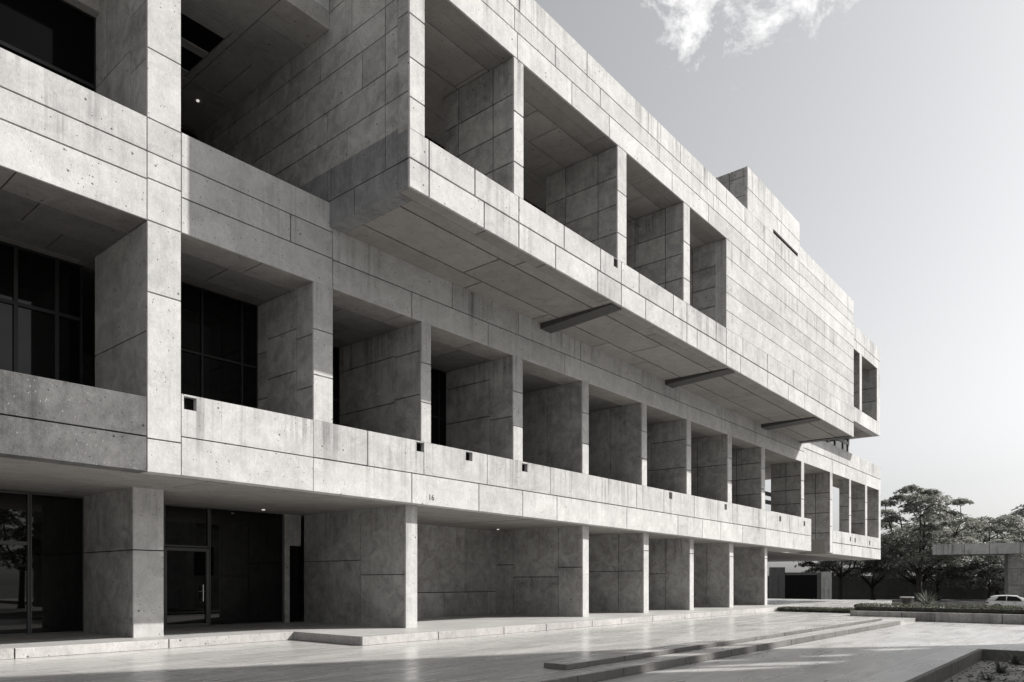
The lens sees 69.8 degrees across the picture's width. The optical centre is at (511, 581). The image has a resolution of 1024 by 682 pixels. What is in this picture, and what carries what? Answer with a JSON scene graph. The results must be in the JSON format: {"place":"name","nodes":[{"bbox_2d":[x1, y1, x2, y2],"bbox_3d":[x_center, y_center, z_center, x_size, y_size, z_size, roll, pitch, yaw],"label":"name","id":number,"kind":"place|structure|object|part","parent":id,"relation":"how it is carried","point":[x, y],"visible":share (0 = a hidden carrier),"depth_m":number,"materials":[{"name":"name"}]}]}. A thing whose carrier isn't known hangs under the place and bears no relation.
{"place":"outdoors","nodes":[
{"label":"outdoors","id":0,"kind":"place"},
{"bbox_2d":[0,599,943,681],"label":"plaza","id":1,"kind":"structure","parent":0,"point":[518,657],"depth_m":15.27,"materials":[{"name":"grey concrete"}]},
{"bbox_2d":[0,605,800,659],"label":"terrace","id":2,"kind":"structure","parent":1,"relation":"on","point":[30,652],"depth_m":18.70,"materials":[{"name":"concrete"}]},
{"bbox_2d":[0,605,799,648],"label":"terrace paving","id":3,"kind":"structure","parent":2,"relation":"on","point":[442,623],"depth_m":21.46,"materials":[{"name":"grey concrete"}]},
{"bbox_2d":[0,0,880,637],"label":"concrete building","id":4,"kind":"structure","parent":1,"relation":"on","point":[382,312],"depth_m":20.60,"materials":[{"name":"grey concrete"}]},
{"bbox_2d":[0,490,29,635],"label":"window","id":5,"kind":"structure","parent":4,"relation":"in","point":[14,505],"depth_m":18.25,"materials":[{"name":"grey glass"}]},
{"bbox_2d":[0,241,82,384],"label":"window","id":6,"kind":"structure","parent":4,"relation":"in","point":[41,295],"depth_m":16.73,"materials":[{"name":"black glass"}]},
{"bbox_2d":[0,0,95,92],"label":"window","id":7,"kind":"structure","parent":4,"relation":"in","point":[56,36],"depth_m":16.23,"materials":[{"name":"black glass"}]},
{"bbox_2d":[30,493,84,634],"bbox_3d":[-11.753,-0.462,18.980,0.100,3.576,1.250,0,0,40],"label":"window","id":8,"kind":"structure","parent":4,"relation":"in","point":[57,552],"depth_m":18.96,"materials":[{"name":"grey glass"}]},
{"bbox_2d":[163,547,208,627],"bbox_3d":[-9.556,0.163,21.555,0.178,2.326,1.360,0,0,40],"label":"door","id":9,"kind":"structure","parent":4,"relation":"in","point":[186,573],"depth_m":21.57,"materials":[{"name":"grey glass"}]},
{"bbox_2d":[164,504,208,547],"bbox_3d":[-10.022,-1.640,21.045,0.100,1.220,2.740,0,0,40],"label":"window","id":10,"kind":"structure","parent":4,"relation":"in","point":[184,526],"depth_m":21.58,"materials":[{"name":"grey glass"}]},
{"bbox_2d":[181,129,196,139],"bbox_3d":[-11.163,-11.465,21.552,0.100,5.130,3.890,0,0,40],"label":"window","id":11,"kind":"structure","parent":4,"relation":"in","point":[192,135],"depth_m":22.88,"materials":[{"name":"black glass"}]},
{"bbox_2d":[180,282,257,408],"bbox_3d":[-7.998,-5.165,18.634,0.100,4.630,3.335,0,0,40],"label":"window","id":12,"kind":"structure","parent":4,"relation":"in","point":[219,332],"depth_m":19.08,"materials":[{"name":"black glass"}]},
{"bbox_2d":[208,508,283,625],"bbox_3d":[-8.319,-0.462,23.076,0.100,3.576,2.520,0,0,40],"label":"window","id":13,"kind":"structure","parent":4,"relation":"in","point":[246,548],"depth_m":23.03,"materials":[{"name":"grey glass"}]},
{"bbox_2d":[290,546,297,621],"bbox_3d":[-7.337,0.068,24.451,0.060,2.536,0.430,0,0,40],"label":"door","id":14,"kind":"structure","parent":4,"relation":"in","point":[293,549],"depth_m":24.48,"materials":[{"name":"black"}]},
{"bbox_2d":[333,346,339,424],"bbox_3d":[-6.532,-5.165,22.328,0.100,4.630,3.050,0,0,40],"label":"window","id":15,"kind":"structure","parent":4,"relation":"in","point":[336,351],"depth_m":23.44,"materials":[{"name":"black glass"}]},
{"bbox_2d":[430,368,445,445],"bbox_3d":[-3.583,-5.165,24.788,0.100,4.630,3.730,0,0,40],"label":"window","id":16,"kind":"structure","parent":4,"relation":"in","point":[438,378],"depth_m":25.93,"materials":[{"name":"black glass"}]},
{"bbox_2d":[425,135,545,213],"bbox_3d":[0.706,-11.725,27.150,0.100,4.550,14.680,0,0,40],"label":"window","id":17,"kind":"structure","parent":4,"relation":"in","point":[428,138],"depth_m":26.76,"materials":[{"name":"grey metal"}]},
{"bbox_2d":[826,438,847,451],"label":"window","id":18,"kind":"structure","parent":4,"relation":"in","point":[841,443],"depth_m":53.49,"materials":[{"name":"grey glass"}]},
{"bbox_2d":[544,618,881,669],"bbox_3d":[7.734,1.501,21.376,0.510,0.092,21.700,0,0,40],"label":"step","id":19,"kind":"object","parent":1,"relation":"on","point":[602,661],"visible":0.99,"depth_m":16.19,"materials":[{"name":"concrete"}]},
{"bbox_2d":[544,618,878,664],"bbox_3d":[7.734,1.451,21.379,0.485,0.004,21.675,0,0,40],"label":"step tread","id":20,"kind":"object","parent":19,"relation":"on","point":[607,656],"visible":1,"depth_m":16.77,"materials":[{"name":"grey concrete"}]},
{"bbox_2d":[776,606,854,612],"bbox_3d":[16.009,1.425,37.705,4.501,0.329,1.316,0,0,40],"label":"hedge","id":21,"kind":"object","parent":1,"relation":"on","point":[815,609],"visible":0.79,"depth_m":37.57,"materials":[{"name":"grey plant"}]},
{"bbox_2d":[900,597,913,605],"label":"plant pot","id":22,"kind":"object","parent":1,"relation":"on","point":[906,600],"visible":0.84,"depth_m":44.71,"materials":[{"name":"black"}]},
{"bbox_2d":[913,588,939,605],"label":"agave","id":23,"kind":"object","parent":1,"relation":"on","point":[927,599],"visible":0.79,"depth_m":45.85,"materials":[{"name":"grey plant"}]},
{"bbox_2d":[535,0,1023,575],"label":"sky","id":24,"kind":"structure","parent":0,"point":[892,131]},
{"bbox_2d":[769,567,831,599],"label":"gate wall","id":25,"kind":"structure","parent":0,"point":[783,584],"depth_m":81.94,"materials":[{"name":"concrete"}]},
{"bbox_2d":[597,621,1023,681],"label":"plaza","id":26,"kind":"structure","parent":0,"point":[903,652],"depth_m":16.53,"materials":[{"name":"grey concrete"}]},
{"bbox_2d":[541,621,900,681],"bbox_3d":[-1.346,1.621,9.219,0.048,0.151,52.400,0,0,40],"label":"step","id":27,"kind":"object","parent":26,"relation":"on","point":[617,673],"visible":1,"depth_m":15.52,"materials":[{"name":"concrete"}]},
{"bbox_2d":[850,610,1023,623],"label":"planter wall","id":28,"kind":"structure","parent":26,"relation":"on","point":[973,618],"depth_m":30.90,"materials":[{"name":"concrete"}]},
{"bbox_2d":[853,602,1023,613],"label":"hedge","id":29,"kind":"object","parent":26,"relation":"on","point":[992,609],"visible":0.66,"depth_m":31.70,"materials":[{"name":"grey plant"}]},
{"bbox_2d":[905,649,1023,681],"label":"bed edging","id":30,"kind":"object","parent":26,"relation":"on","point":[943,672],"visible":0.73,"depth_m":16.38,"materials":[{"name":"concrete"}]},
{"bbox_2d":[943,660,1023,681],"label":"soil bed","id":31,"kind":"object","parent":30,"relation":"in","point":[976,678],"depth_m":15.80,"materials":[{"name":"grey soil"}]},
{"bbox_2d":[979,669,995,680],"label":"bed plant","id":32,"kind":"object","parent":31,"relation":"on","point":[987,678],"visible":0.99,"depth_m":14.70,"materials":[{"name":"grey plant"}]},
{"bbox_2d":[990,660,1017,672],"bbox_3d":[10.628,1.823,15.887,0.486,0.316,0.601,0,0,5],"label":"bed plant","id":33,"kind":"object","parent":31,"relation":"on","point":[1002,669],"visible":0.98,"depth_m":15.85,"materials":[{"name":"grey plant"}]},
{"bbox_2d":[998,651,1023,664],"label":"bed plant","id":34,"kind":"object","parent":31,"relation":"on","point":[1015,661],"visible":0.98,"depth_m":17.51,"materials":[{"name":"grey plant"}]},
{"bbox_2d":[832,599,986,601],"bbox_3d":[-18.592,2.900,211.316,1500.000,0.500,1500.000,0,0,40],"label":"street","id":35,"kind":"structure","parent":0,"point":[954,600],"depth_m":105.27,"materials":[{"name":"grey asphalt"}]},
{"bbox_2d":[793,552,899,599],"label":"tree","id":36,"kind":"object","parent":35,"relation":"on","point":[830,566],"visible":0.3,"depth_m":93.94,"materials":[{"name":"grey plant"}]},
{"bbox_2d":[813,541,926,599],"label":"tree","id":37,"kind":"object","parent":35,"relation":"on","point":[873,584],"visible":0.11,"depth_m":104.90,"materials":[{"name":"grey plant"}]},
{"bbox_2d":[767,576,1004,598],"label":"boundary wall","id":38,"kind":"structure","parent":35,"relation":"on","point":[858,588],"depth_m":112.96,"materials":[{"name":"concrete"}]},
{"bbox_2d":[864,522,988,601],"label":"tree","id":39,"kind":"object","parent":35,"relation":"on","point":[902,570],"visible":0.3,"depth_m":94.88,"materials":[{"name":"grey plant"}]},
{"bbox_2d":[878,484,991,601],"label":"tree","id":40,"kind":"object","parent":35,"relation":"on","point":[920,496],"visible":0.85,"depth_m":84.23,"materials":[{"name":"grey plant"}]},
{"bbox_2d":[892,602,984,607],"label":"road wall","id":41,"kind":"structure","parent":35,"relation":"on","point":[965,603],"depth_m":75.97,"materials":[{"name":"concrete"}]},
{"bbox_2d":[890,518,996,600],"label":"tree","id":42,"kind":"object","parent":35,"relation":"on","point":[937,592],"visible":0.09,"depth_m":102.13,"materials":[{"name":"grey plant"}]},
{"bbox_2d":[927,514,1023,598],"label":"tree","id":43,"kind":"object","parent":35,"relation":"on","point":[1011,537],"visible":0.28,"depth_m":93.37,"materials":[{"name":"grey plant"}]},
{"bbox_2d":[948,558,1004,596],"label":"tree","id":44,"kind":"object","parent":35,"relation":"on","point":[996,568],"visible":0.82,"depth_m":87.38,"materials":[{"name":"grey plant"}]},
{"bbox_2d":[933,542,1023,597],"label":"canopy building","id":45,"kind":"structure","parent":35,"relation":"on","point":[1014,577],"depth_m":75.81,"materials":[{"name":"concrete"}]},
{"bbox_2d":[954,518,1013,594],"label":"tree","id":46,"kind":"object","parent":35,"relation":"on","point":[998,592],"visible":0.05,"depth_m":110.75,"materials":[{"name":"grey plant"}]},
{"bbox_2d":[984,595,1023,608],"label":"parked car","id":47,"kind":"object","parent":35,"relation":"on","point":[1004,600],"visible":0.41,"depth_m":65.44,"materials":[{"name":"white paint"}]},
{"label":"window","id":48,"kind":"part","parent":47,"relation":"part of","materials":[{"name":"black glass"}]},
{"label":"window","id":49,"kind":"part","parent":47,"relation":"part of","materials":[{"name":"black glass"}]},
{"bbox_2d":[994,504,1023,557],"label":"tree","id":50,"kind":"object","parent":35,"relation":"on","point":[1020,512],"visible":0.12,"depth_m":100.52,"materials":[{"name":"grey plant"}]},
{"bbox_2d":[1013,552,1023,560],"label":"tree","id":51,"kind":"object","parent":35,"relation":"on","point":[1021,555],"visible":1,"depth_m":39.58,"materials":[{"name":"grey plant"}]}
]}

